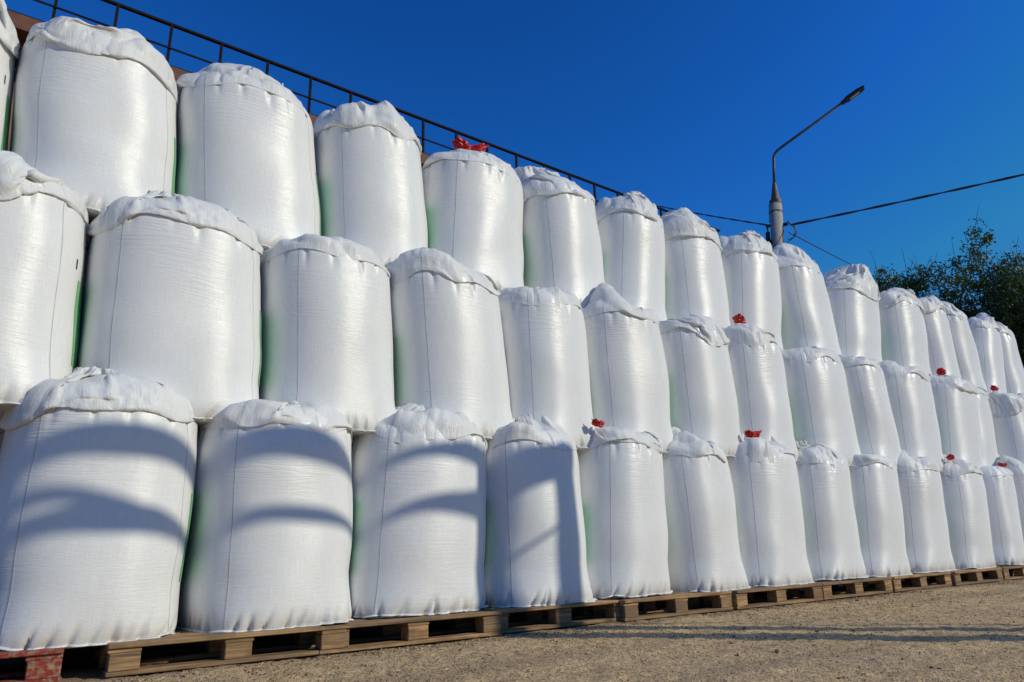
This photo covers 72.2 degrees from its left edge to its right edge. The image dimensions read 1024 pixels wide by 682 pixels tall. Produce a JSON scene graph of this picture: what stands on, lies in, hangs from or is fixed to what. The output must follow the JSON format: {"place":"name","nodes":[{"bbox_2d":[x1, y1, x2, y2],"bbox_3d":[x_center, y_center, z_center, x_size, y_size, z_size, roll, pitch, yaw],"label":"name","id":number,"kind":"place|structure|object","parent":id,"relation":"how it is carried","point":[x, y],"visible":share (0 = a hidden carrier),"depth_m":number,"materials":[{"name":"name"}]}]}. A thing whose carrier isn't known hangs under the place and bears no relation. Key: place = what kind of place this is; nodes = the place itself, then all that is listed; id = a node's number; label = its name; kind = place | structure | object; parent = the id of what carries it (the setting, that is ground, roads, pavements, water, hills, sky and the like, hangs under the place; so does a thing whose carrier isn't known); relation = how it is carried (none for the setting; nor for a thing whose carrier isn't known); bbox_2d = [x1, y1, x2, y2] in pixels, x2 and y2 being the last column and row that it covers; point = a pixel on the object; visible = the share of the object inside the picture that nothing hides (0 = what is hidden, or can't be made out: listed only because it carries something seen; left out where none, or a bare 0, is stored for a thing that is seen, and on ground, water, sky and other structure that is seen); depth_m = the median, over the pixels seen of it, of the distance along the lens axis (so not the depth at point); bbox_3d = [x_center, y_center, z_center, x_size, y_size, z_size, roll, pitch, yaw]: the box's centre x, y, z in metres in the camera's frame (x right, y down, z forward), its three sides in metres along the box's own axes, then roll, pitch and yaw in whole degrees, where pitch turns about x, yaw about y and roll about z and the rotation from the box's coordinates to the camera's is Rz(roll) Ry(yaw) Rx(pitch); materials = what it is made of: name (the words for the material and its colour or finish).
{"place":"outdoors","nodes":[
{"label":"outdoors","id":0,"kind":"place"},
{"bbox_2d":[7,10,430,168],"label":"storage hall","id":1,"kind":"structure","parent":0,"point":[23,24],"depth_m":10.92,"materials":[{"name":"brown metal"}]},
{"bbox_2d":[6,0,719,230],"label":"roof railing","id":2,"kind":"object","parent":1,"relation":"on","point":[213,40],"visible":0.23,"depth_m":13.68,"materials":[{"name":"black metal"}]},
{"bbox_2d":[0,576,1023,681],"bbox_3d":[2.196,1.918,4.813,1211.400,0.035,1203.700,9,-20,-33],"label":"ground","id":3,"kind":"structure","parent":0,"point":[1007,666],"depth_m":3.63,"materials":[{"name":"beige gravel"}]},
{"bbox_2d":[0,647,63,681],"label":"wooden pallet","id":4,"kind":"object","parent":3,"relation":"on","point":[42,665],"visible":0.72,"depth_m":3.20,"materials":[{"name":"red paint"}]},
{"bbox_2d":[0,366,199,650],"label":"bulk bag","id":5,"kind":"object","parent":4,"relation":"on","point":[97,473],"visible":0.94,"depth_m":3.51,"materials":[{"name":"white plastic"}]},
{"bbox_2d":[0,150,90,431],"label":"bulk bag","id":6,"kind":"object","parent":5,"relation":"on","point":[45,238],"visible":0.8,"depth_m":3.80,"materials":[{"name":"white"}]},
{"bbox_2d":[0,2,18,150],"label":"bulk bag","id":7,"kind":"object","parent":6,"relation":"on","point":[9,53],"visible":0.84,"depth_m":4.50,"materials":[{"name":"white"}]},
{"bbox_2d":[9,12,177,247],"bbox_3d":[-2.903,-1.422,4.930,1.106,1.508,1.016,9,-20,-33],"label":"bulk bag","id":8,"kind":"object","parent":6,"relation":"on","point":[94,119],"visible":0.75,"depth_m":4.53,"materials":[{"name":"white plastic"}]},
{"bbox_2d":[77,190,262,424],"bbox_3d":[-2.184,-0.177,4.537,1.095,1.512,0.984,9,-20,-33],"label":"bulk bag","id":9,"kind":"object","parent":5,"relation":"on","point":[171,299],"visible":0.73,"depth_m":4.15,"materials":[{"name":"white fabric"}]},
{"bbox_2d":[175,63,320,249],"bbox_3d":[-2.064,-1.300,5.502,1.208,1.571,0.987,9,-20,-33],"label":"bulk bag","id":10,"kind":"object","parent":9,"relation":"on","point":[245,144],"visible":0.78,"depth_m":5.08,"materials":[{"name":"white fabric"}]},
{"bbox_2d":[0,647,81,663],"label":"wooden pallet","id":11,"kind":"object","parent":3,"relation":"on","point":[68,653],"visible":0.12,"depth_m":4.02,"materials":[{"name":"brown wood"}]},
{"bbox_2d":[0,432,4,451],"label":"bulk bag","id":12,"kind":"object","parent":11,"relation":"on","point":[1,437],"depth_m":4.38,"materials":[{"name":"white fabric"}]},
{"bbox_2d":[82,248,88,298],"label":"bulk bag","id":13,"kind":"object","parent":12,"relation":"on","point":[84,274],"depth_m":4.80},
{"bbox_2d":[92,635,276,650],"bbox_3d":[-2.148,1.953,4.766,1.206,0.146,0.832,9,-20,-33],"label":"wooden pallet","id":14,"kind":"object","parent":3,"relation":"on","point":[170,646],"visible":0.02,"depth_m":4.35,"materials":[{"name":"brown wood"}]},
{"bbox_2d":[90,623,349,677],"bbox_3d":[-1.639,1.695,3.958,1.208,0.146,0.833,9,-20,-33],"label":"wooden pallet","id":15,"kind":"object","parent":3,"relation":"on","point":[116,659],"visible":0.56,"depth_m":3.65,"materials":[{"name":"brown wood"}]},
{"bbox_2d":[176,399,353,633],"bbox_3d":[-1.514,0.979,4.419,0.981,1.498,0.979,9,-20,-33],"label":"bulk bag","id":16,"kind":"object","parent":15,"relation":"on","point":[269,541],"visible":0.91,"depth_m":3.99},
{"bbox_2d":[259,233,395,437],"bbox_3d":[-1.347,-0.005,5.086,1.022,1.452,0.998,9,-20,-33],"label":"bulk bag","id":17,"kind":"object","parent":16,"relation":"on","point":[326,330],"visible":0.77,"depth_m":4.67,"materials":[{"name":"white fabric"}]},
{"bbox_2d":[277,609,501,654],"bbox_3d":[-0.787,1.835,4.515,1.208,0.146,0.833,10,-20,-33],"label":"wooden pallet","id":18,"kind":"object","parent":3,"relation":"on","point":[410,630],"visible":0.68,"depth_m":4.28,"materials":[{"name":"brown wood"}]},
{"bbox_2d":[349,402,487,618],"bbox_3d":[-0.707,1.132,4.944,1.063,1.439,0.972,9,-20,-33],"label":"bulk bag","id":19,"kind":"object","parent":18,"relation":"on","point":[419,508],"visible":0.8,"depth_m":4.51,"materials":[{"name":"white fabric"}]},
{"bbox_2d":[385,247,513,439],"bbox_3d":[-0.555,0.100,5.625,1.124,1.494,1.012,9,-20,-33],"label":"bulk bag","id":20,"kind":"object","parent":19,"relation":"on","point":[448,346],"visible":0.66,"depth_m":5.19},
{"bbox_2d":[422,136,523,290],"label":"bulk bag","id":21,"kind":"object","parent":20,"relation":"on","point":[473,197],"visible":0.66,"depth_m":6.16,"materials":[{"name":"white plastic"}]},
{"bbox_2d":[448,599,621,633],"bbox_3d":[0.142,2.009,5.194,1.207,0.146,0.835,9,-20,-32],"label":"wooden pallet","id":22,"kind":"object","parent":3,"relation":"on","point":[558,616],"visible":0.4,"depth_m":4.94,"materials":[{"name":"brown wood"}]},
{"bbox_2d":[484,413,597,607],"bbox_3d":[0.057,1.230,5.459,0.936,1.509,0.983,9,-20,-33],"label":"bulk bag","id":23,"kind":"object","parent":22,"relation":"on","point":[535,553],"visible":0.66,"depth_m":4.99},
{"bbox_2d":[498,286,594,450],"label":"bulk bag","id":24,"kind":"object","parent":23,"relation":"on","point":[545,344],"visible":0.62,"depth_m":5.67,"materials":[{"name":"white plastic"}]},
{"bbox_2d":[514,166,604,307],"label":"bulk bag","id":25,"kind":"object","parent":24,"relation":"on","point":[562,249],"visible":0.56,"depth_m":6.68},
{"bbox_2d":[571,591,732,621],"bbox_3d":[1.087,2.144,5.742,1.208,0.146,0.826,9,-20,-33],"label":"wooden pallet","id":26,"kind":"object","parent":3,"relation":"on","point":[675,603],"visible":0.62,"depth_m":5.45,"materials":[{"name":"brown wood"}]},
{"bbox_2d":[577,418,672,598],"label":"bulk bag","id":27,"kind":"object","parent":26,"relation":"on","point":[623,497],"visible":0.64,"depth_m":5.49,"materials":[{"name":"white plastic"}]},
{"bbox_2d":[582,283,673,452],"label":"bulk bag","id":28,"kind":"object","parent":27,"relation":"on","point":[629,380],"visible":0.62,"depth_m":6.17,"materials":[{"name":"white fabric"}]},
{"bbox_2d":[595,189,666,320],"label":"bulk bag","id":29,"kind":"object","parent":28,"relation":"on","point":[631,230],"visible":0.52,"depth_m":7.21,"materials":[{"name":"white plastic"}]},
{"bbox_2d":[699,583,822,609],"bbox_3d":[2.116,2.309,6.402,1.207,0.146,0.832,9,-20,-33],"label":"wooden pallet","id":30,"kind":"object","parent":3,"relation":"on","point":[743,598],"visible":0.58,"depth_m":6.08,"materials":[{"name":"brown wood"}]},
{"bbox_2d":[662,426,750,592],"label":"bulk bag","id":31,"kind":"object","parent":30,"relation":"on","point":[704,554],"visible":0.49,"depth_m":5.95,"materials":[{"name":"white plastic"}]},
{"bbox_2d":[659,314,741,457],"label":"bulk bag","id":32,"kind":"object","parent":31,"relation":"on","point":[703,401],"visible":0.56,"depth_m":6.67,"materials":[{"name":"white plastic"}]},
{"bbox_2d":[727,430,814,586],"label":"bulk bag","id":33,"kind":"object","parent":30,"relation":"on","point":[769,512],"visible":0.57,"depth_m":6.46,"materials":[{"name":"white plastic"}]},
{"bbox_2d":[723,313,798,461],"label":"bulk bag","id":34,"kind":"object","parent":33,"relation":"on","point":[757,366],"visible":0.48,"depth_m":7.18,"materials":[{"name":"white plastic"}]},
{"bbox_2d":[720,229,783,349],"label":"bulk bag","id":35,"kind":"object","parent":34,"relation":"on","point":[750,267],"visible":0.5,"depth_m":8.25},
{"bbox_2d":[766,85,864,247],"bbox_3d":[5.493,-0.424,12.265,2.533,8.568,0.340,-10,-19,27],"label":"street lamp","id":36,"kind":"object","parent":3,"relation":"on","point":[777,224],"visible":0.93,"depth_m":13.09,"materials":[{"name":"grey metal"}]},
{"bbox_2d":[657,205,770,225],"bbox_3d":[4.428,-2.953,16.289,0.035,3.369,5.650,0,-17,-7],"label":"overhead cable","id":37,"kind":"object","parent":36,"relation":"attached to","point":[721,217],"visible":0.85,"depth_m":15.03,"materials":[{"name":"black rubber"}]},
{"bbox_2d":[789,232,890,283],"bbox_3d":[12.139,-2.243,23.602,0.023,6.103,24.631,-13,-20,33],"label":"overhead cable","id":38,"kind":"object","parent":36,"relation":"attached to","point":[829,253],"visible":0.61,"depth_m":16.08,"materials":[{"name":"black rubber"}]},
{"bbox_2d":[790,174,1023,225],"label":"overhead cable","id":39,"kind":"object","parent":36,"relation":"attached to","point":[916,198],"visible":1,"depth_m":12.40,"materials":[{"name":"black rubber"}]},
{"bbox_2d":[758,577,892,599],"bbox_3d":[3.121,2.482,7.083,1.206,0.146,0.827,10,-20,-33],"label":"wooden pallet","id":40,"kind":"object","parent":3,"relation":"on","point":[852,587],"visible":0.64,"depth_m":6.78,"materials":[{"name":"brown wood"}]},
{"bbox_2d":[795,440,867,580],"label":"bulk bag","id":41,"kind":"object","parent":40,"relation":"on","point":[833,548],"visible":0.45,"depth_m":6.97,"materials":[{"name":"white fabric"}]},
{"bbox_2d":[781,346,860,465],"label":"bulk bag","id":42,"kind":"object","parent":41,"relation":"on","point":[819,398],"visible":0.52,"depth_m":7.73,"materials":[{"name":"white plastic"}]},
{"bbox_2d":[773,243,841,353],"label":"bulk bag","id":43,"kind":"object","parent":42,"relation":"on","point":[807,318],"visible":0.42,"depth_m":8.77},
{"bbox_2d":[831,572,951,591],"bbox_3d":[4.146,2.653,7.763,1.208,0.146,0.834,9,-20,-33],"label":"wooden pallet","id":44,"kind":"object","parent":3,"relation":"on","point":[916,581],"visible":0.35,"depth_m":7.47,"materials":[{"name":"brown wood"}]},
{"bbox_2d":[849,454,912,577],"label":"bulk bag","id":45,"kind":"object","parent":44,"relation":"on","point":[877,501],"visible":0.48,"depth_m":7.46,"materials":[{"name":"white fabric"}]},
{"bbox_2d":[838,354,900,468],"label":"bulk bag","id":46,"kind":"object","parent":45,"relation":"on","point":[875,428],"visible":0.39,"depth_m":8.26,"materials":[{"name":"white plastic"}]},
{"bbox_2d":[823,264,882,362],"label":"bulk bag","id":47,"kind":"object","parent":46,"relation":"on","point":[853,291],"visible":0.57,"depth_m":9.44,"materials":[{"name":"white plastic"}]},
{"bbox_2d":[897,449,956,572],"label":"bulk bag","id":48,"kind":"object","parent":44,"relation":"on","point":[927,541],"visible":0.45,"depth_m":7.98,"materials":[{"name":"white plastic"}]},
{"bbox_2d":[878,360,944,471],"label":"bulk bag","id":49,"kind":"object","parent":48,"relation":"on","point":[911,397],"visible":0.53,"depth_m":8.83,"materials":[{"name":"white plastic"}]},
{"bbox_2d":[878,287,931,375],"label":"bulk bag","id":50,"kind":"object","parent":49,"relation":"on","point":[904,340],"visible":0.48,"depth_m":10.09,"materials":[{"name":"white fabric"}]},
{"bbox_2d":[870,205,1023,325],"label":"tree","id":51,"kind":"object","parent":3,"relation":"on","point":[916,284],"visible":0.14,"depth_m":26.76,"materials":[{"name":"green plant"}]},
{"bbox_2d":[901,568,1003,585],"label":"wooden pallet","id":52,"kind":"object","parent":3,"relation":"on","point":[973,576],"visible":0.42,"depth_m":8.13,"materials":[{"name":"brown wood"}]},
{"bbox_2d":[940,454,995,569],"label":"bulk bag","id":53,"kind":"object","parent":52,"relation":"on","point":[966,507],"visible":0.53,"depth_m":8.55,"materials":[{"name":"white plastic"}]},
{"bbox_2d":[929,368,983,467],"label":"bulk bag","id":54,"kind":"object","parent":53,"relation":"on","point":[956,405],"visible":0.43,"depth_m":9.46,"materials":[{"name":"white plastic"}]},
{"bbox_2d":[920,295,960,377],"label":"bulk bag","id":55,"kind":"object","parent":54,"relation":"on","point":[941,351],"visible":0.34,"depth_m":10.57,"materials":[{"name":"white fabric"}]},
{"bbox_2d":[934,234,1023,367],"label":"tree","id":56,"kind":"object","parent":3,"relation":"on","point":[1015,323],"visible":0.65,"depth_m":24.03,"materials":[{"name":"green plant"}]},
{"bbox_2d":[981,565,1023,579],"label":"wooden pallet","id":57,"kind":"object","parent":3,"relation":"on","point":[1016,571],"visible":0.27,"depth_m":8.76,"materials":[{"name":"brown wood"}]},
{"bbox_2d":[979,462,1023,565],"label":"bulk bag","id":58,"kind":"object","parent":57,"relation":"on","point":[1006,531],"visible":0.35,"depth_m":9.06,"materials":[{"name":"white plastic"}]},
{"bbox_2d":[976,387,997,465],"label":"bulk bag","id":59,"kind":"object","parent":58,"relation":"on","point":[989,449],"visible":0.1,"depth_m":10.19,"materials":[{"name":"white plastic"}]},
{"bbox_2d":[0,0,1023,315],"label":"sky","id":60,"kind":"structure","parent":0,"point":[687,104],"materials":[{"name":"blue"}]},
{"bbox_2d":[660,208,729,328],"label":"bulk bag","id":61,"kind":"object","parent":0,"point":[695,282],"visible":0.46,"depth_m":7.69,"materials":[{"name":"white fabric"}]},
{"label":"wooden pallet","id":62,"kind":"object","parent":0,"visible":0},
{"bbox_2d":[995,455,1023,540],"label":"bulk bag","id":63,"kind":"object","parent":62,"relation":"on","point":[1015,467],"visible":0.2,"depth_m":9.71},
{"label":"bulk bag","id":64,"kind":"object","parent":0,"visible":0},
{"bbox_2d":[988,385,1023,463],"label":"bulk bag","id":65,"kind":"object","parent":64,"relation":"on","point":[1007,410],"visible":0.49,"depth_m":10.55,"materials":[{"name":"white plastic"}]},
{"bbox_2d":[941,301,988,393],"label":"bulk bag","id":66,"kind":"object","parent":65,"relation":"on","point":[967,356],"visible":0.27,"depth_m":11.03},
{"bbox_2d":[967,313,1006,392],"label":"bulk bag","id":67,"kind":"object","parent":65,"relation":"on","point":[985,330],"visible":0.43,"depth_m":11.52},
{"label":"bulk bag","id":68,"kind":"object","parent":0,"visible":0},
{"bbox_2d":[995,321,1023,393],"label":"bulk bag","id":69,"kind":"object","parent":68,"relation":"on","point":[1014,371],"visible":0.13,"depth_m":11.97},
{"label":"bulk bag","id":70,"kind":"object","parent":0,"visible":0},
{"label":"bulk bag","id":71,"kind":"object","parent":70,"relation":"on","visible":0},
{"bbox_2d":[313,101,427,265],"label":"bulk bag","id":72,"kind":"object","parent":71,"relation":"on","point":[369,174],"visible":0.59,"depth_m":5.63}
]}

